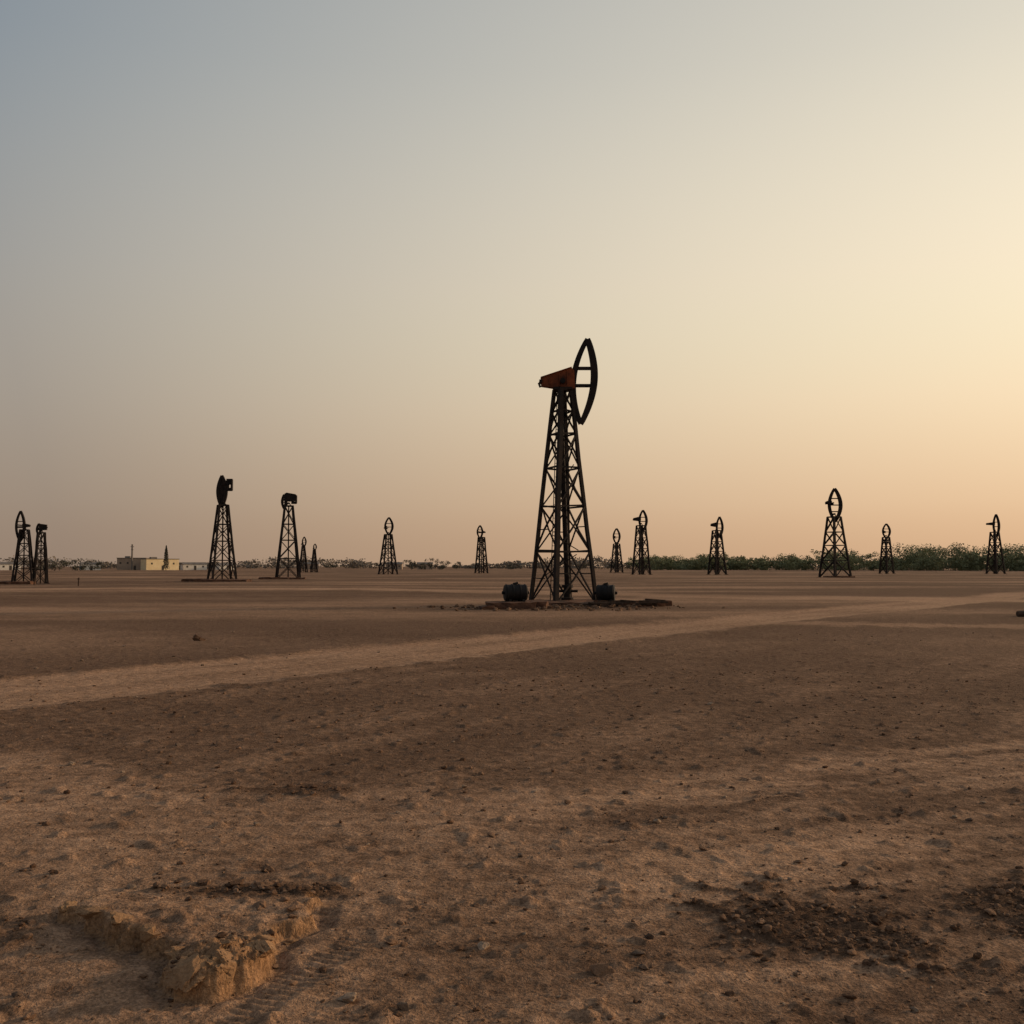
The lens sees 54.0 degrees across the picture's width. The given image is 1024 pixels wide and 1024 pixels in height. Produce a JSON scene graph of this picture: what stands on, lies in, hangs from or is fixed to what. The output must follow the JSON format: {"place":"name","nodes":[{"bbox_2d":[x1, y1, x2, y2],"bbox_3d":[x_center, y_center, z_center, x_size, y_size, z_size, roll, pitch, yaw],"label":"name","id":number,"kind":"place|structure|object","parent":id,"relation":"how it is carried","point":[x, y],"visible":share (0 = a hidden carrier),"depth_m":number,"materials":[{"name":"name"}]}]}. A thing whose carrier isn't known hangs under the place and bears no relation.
{"place":"outdoors","nodes":[
{"label":"outdoors","id":0,"kind":"place"},
{"bbox_2d":[0,567,1023,1023],"bbox_3d":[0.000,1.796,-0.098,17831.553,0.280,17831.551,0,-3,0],"label":"ground","id":1,"kind":"structure","parent":0,"point":[876,629],"depth_m":7.99,"materials":[{"name":"soil"}]},
{"bbox_2d":[0,564,20,569],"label":"walls","id":2,"kind":"structure","parent":1,"relation":"on","point":[5,565],"depth_m":466.28,"materials":[{"name":"white paint"}]},
{"bbox_2d":[0,562,19,563],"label":"roof","id":3,"kind":"structure","parent":2,"relation":"on","point":[7,562],"depth_m":467.66,"materials":[{"name":"grey metal"}]},
{"bbox_2d":[0,581,35,583],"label":"concrete plinth","id":4,"kind":"structure","parent":1,"relation":"on","point":[17,582],"depth_m":102.56,"materials":[{"name":"concrete"}]},
{"bbox_2d":[11,511,33,581],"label":"oil pumpjack","id":5,"kind":"object","parent":4,"relation":"on","point":[21,534],"visible":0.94,"depth_m":104.88,"materials":[{"name":"metal"}]},
{"bbox_2d":[33,523,49,583],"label":"oil pumpjack","id":6,"kind":"object","parent":1,"relation":"on","point":[40,527],"visible":0.95,"depth_m":105.77,"materials":[{"name":"metal"}]},
{"bbox_2d":[79,564,100,569],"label":"walls","id":7,"kind":"structure","parent":1,"relation":"on","point":[87,567],"depth_m":492.75,"materials":[{"name":"grey paint"}]},
{"bbox_2d":[130,544,133,569],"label":"chimney","id":8,"kind":"object","parent":1,"relation":"on","point":[132,546],"visible":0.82,"depth_m":491.26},
{"bbox_2d":[117,556,148,569],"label":"brick warehouse","id":9,"kind":"structure","parent":1,"relation":"on","point":[124,563],"depth_m":497.79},
{"bbox_2d":[141,557,178,569],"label":"plaster warehouse","id":10,"kind":"structure","parent":1,"relation":"on","point":[152,563],"depth_m":492.61,"materials":[{"name":"beige paint"}]},
{"bbox_2d":[163,545,169,568],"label":"cypress tree","id":11,"kind":"object","parent":1,"relation":"on","point":[166,563],"visible":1,"depth_m":464.29,"materials":[{"name":"green plant"}]},
{"bbox_2d":[57,901,297,992],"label":"crusted earth","id":12,"kind":"structure","parent":1,"relation":"on","point":[184,976],"depth_m":4.33,"materials":[{"name":"beige soil"}]},
{"bbox_2d":[180,564,206,569],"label":"walls","id":13,"kind":"structure","parent":1,"relation":"on","point":[191,567],"depth_m":511.87,"materials":[{"name":"white paint"}]},
{"bbox_2d":[180,562,206,563],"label":"roof","id":14,"kind":"structure","parent":13,"relation":"on","point":[193,563],"depth_m":513.30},
{"bbox_2d":[181,578,206,581],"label":"concrete plinth","id":15,"kind":"structure","parent":1,"relation":"on","point":[194,580],"depth_m":117.13,"materials":[{"name":"concrete"}]},
{"bbox_2d":[207,475,236,578],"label":"oil pumpjack","id":16,"kind":"object","parent":1,"relation":"on","point":[222,487],"visible":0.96,"depth_m":120.10,"materials":[{"name":"metal"}]},
{"bbox_2d":[215,565,233,569],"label":"walls","id":17,"kind":"structure","parent":1,"relation":"on","point":[219,567],"depth_m":516.36,"materials":[{"name":"white paint"}]},
{"bbox_2d":[207,579,251,581],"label":"concrete plinth","id":18,"kind":"structure","parent":1,"relation":"on","point":[229,580],"depth_m":116.50,"materials":[{"name":"concrete"}]},
{"bbox_2d":[258,577,288,578],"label":"concrete plinth","id":19,"kind":"structure","parent":1,"relation":"on","point":[273,578],"depth_m":141.48,"materials":[{"name":"concrete"}]},
{"bbox_2d":[275,493,300,577],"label":"oil pumpjack","id":20,"kind":"object","parent":1,"relation":"on","point":[286,498],"visible":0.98,"depth_m":144.81,"materials":[{"name":"metal"}]},
{"bbox_2d":[300,537,307,571],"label":"oil pumpjack","id":21,"kind":"object","parent":1,"relation":"on","point":[303,551],"visible":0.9,"depth_m":299.51,"materials":[{"name":"metal"}]},
{"bbox_2d":[304,562,318,568],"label":"brick shed","id":22,"kind":"structure","parent":1,"relation":"on","point":[309,565],"depth_m":596.90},
{"bbox_2d":[310,544,317,571],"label":"oil pumpjack","id":23,"kind":"object","parent":1,"relation":"on","point":[314,559],"visible":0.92,"depth_m":304.45,"materials":[{"name":"metal"}]},
{"bbox_2d":[37,558,634,570],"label":"shrub belt","id":24,"kind":"object","parent":1,"relation":"on","point":[82,567],"visible":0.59,"depth_m":557.59,"materials":[{"name":"green plant"}]},
{"bbox_2d":[378,517,397,573],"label":"oil pumpjack","id":25,"kind":"object","parent":1,"relation":"on","point":[390,538],"visible":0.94,"depth_m":231.81,"materials":[{"name":"metal"}]},
{"bbox_2d":[387,562,402,568],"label":"brick shed","id":26,"kind":"structure","parent":1,"relation":"on","point":[399,565],"depth_m":596.65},
{"bbox_2d":[417,562,432,568],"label":"brick shed","id":27,"kind":"structure","parent":1,"relation":"on","point":[427,567],"depth_m":596.84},
{"bbox_2d":[0,555,950,568],"bbox_3d":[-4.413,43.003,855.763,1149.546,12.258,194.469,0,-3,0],"label":"distant tree line","id":28,"kind":"object","parent":1,"relation":"on","point":[363,564],"visible":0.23,"depth_m":822.53,"materials":[{"name":"green plant"}]},
{"bbox_2d":[474,525,487,572],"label":"oil pumpjack","id":29,"kind":"object","parent":1,"relation":"on","point":[481,543],"visible":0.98,"depth_m":265.65,"materials":[{"name":"metal"}]},
{"bbox_2d":[0,667,1023,1023],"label":"dirt clods","id":30,"kind":"object","parent":1,"relation":"on","point":[876,919],"visible":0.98,"depth_m":5.25,"materials":[{"name":"brown soil"}]},
{"bbox_2d":[2,628,1023,1023],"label":"pebbles","id":31,"kind":"object","parent":1,"relation":"on","point":[350,998],"visible":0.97,"depth_m":5.62,"materials":[{"name":"stone"}]},
{"bbox_2d":[479,600,548,609],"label":"brick plinth","id":32,"kind":"structure","parent":1,"relation":"on","point":[513,605],"depth_m":42.47,"materials":[{"name":"brown brick"}]},
{"bbox_2d":[502,582,528,601],"bbox_3d":[0.150,3.489,43.675,1.200,0.900,0.762,1,-3,-14],"label":"oil drum","id":33,"kind":"object","parent":32,"relation":"on","point":[514,591],"visible":0.99,"depth_m":43.40,"materials":[{"name":"paint"}]},
{"bbox_2d":[14,634,1023,1023],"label":"rocks","id":34,"kind":"object","parent":1,"relation":"on","point":[594,968],"visible":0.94,"depth_m":5.22,"materials":[{"name":"brown stone"}]},
{"bbox_2d":[393,603,724,610],"bbox_3d":[2.018,4.139,44.028,14.327,0.284,7.165,0,-3,0],"label":"brick rubble","id":35,"kind":"object","parent":1,"relation":"on","point":[557,607],"visible":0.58,"depth_m":43.08,"materials":[{"name":"brown brick"}]},
{"bbox_2d":[526,599,671,606],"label":"concrete plinth","id":36,"kind":"structure","parent":1,"relation":"on","point":[575,601],"depth_m":45.66,"materials":[{"name":"concrete"}]},
{"bbox_2d":[529,338,597,600],"bbox_3d":[2.539,-1.997,48.530,2.907,12.905,2.702,2,-4,-30],"label":"oil pumpjack","id":37,"kind":"object","parent":36,"relation":"on","point":[561,383],"visible":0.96,"depth_m":48.34,"materials":[{"name":"metal"}]},
{"bbox_2d":[594,582,616,600],"bbox_3d":[4.250,3.646,45.469,1.040,0.920,0.783,-1,-3,11],"label":"oil drum","id":38,"kind":"object","parent":36,"relation":"on","point":[605,591],"visible":0.98,"depth_m":45.18,"materials":[{"name":"paint"}]},
{"bbox_2d":[609,528,624,572],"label":"oil pumpjack","id":39,"kind":"object","parent":1,"relation":"on","point":[616,547],"visible":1,"depth_m":289.68,"materials":[{"name":"metal"}]},
{"bbox_2d":[582,598,667,606],"bbox_3d":[5.002,4.011,44.467,3.788,0.330,0.858,0,-3,-5],"label":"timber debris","id":40,"kind":"object","parent":1,"relation":"on","point":[641,602],"visible":0.96,"depth_m":44.25,"materials":[{"name":"brown wood"}]},
{"bbox_2d":[630,510,652,574],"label":"oil pumpjack","id":41,"kind":"object","parent":1,"relation":"on","point":[641,531],"visible":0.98,"depth_m":219.73,"materials":[{"name":"metal"}]},
{"bbox_2d":[706,517,728,574],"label":"oil pumpjack","id":42,"kind":"object","parent":1,"relation":"on","point":[717,535],"visible":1,"depth_m":225.60,"materials":[{"name":"metal"}]},
{"bbox_2d":[627,542,1023,570],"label":"tree line","id":43,"kind":"object","parent":1,"relation":"on","point":[920,559],"visible":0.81,"depth_m":450.37,"materials":[{"name":"green plant"}]},
{"bbox_2d":[823,576,854,577],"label":"concrete plinth","id":44,"kind":"structure","parent":1,"relation":"on","point":[841,576],"depth_m":161.30,"materials":[{"name":"concrete"}]},
{"bbox_2d":[818,488,851,576],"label":"oil pumpjack","id":45,"kind":"object","parent":44,"relation":"on","point":[834,519],"visible":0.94,"depth_m":164.81,"materials":[{"name":"metal"}]},
{"bbox_2d":[877,523,894,573],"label":"oil pumpjack","id":46,"kind":"object","parent":1,"relation":"on","point":[886,541],"visible":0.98,"depth_m":239.49,"materials":[{"name":"metal"}]},
{"bbox_2d":[986,514,1005,573],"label":"oil pumpjack","id":47,"kind":"object","parent":1,"relation":"on","point":[995,535],"visible":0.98,"depth_m":239.72,"materials":[{"name":"metal"}]},
{"bbox_2d":[0,0,1023,566],"label":"sky","id":48,"kind":"structure","parent":0,"point":[335,255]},
{"bbox_2d":[1016,611,1023,616],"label":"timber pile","id":49,"kind":"object","parent":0,"point":[1019,613],"visible":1,"depth_m":35.99,"materials":[{"name":"brown wood"}]}
]}

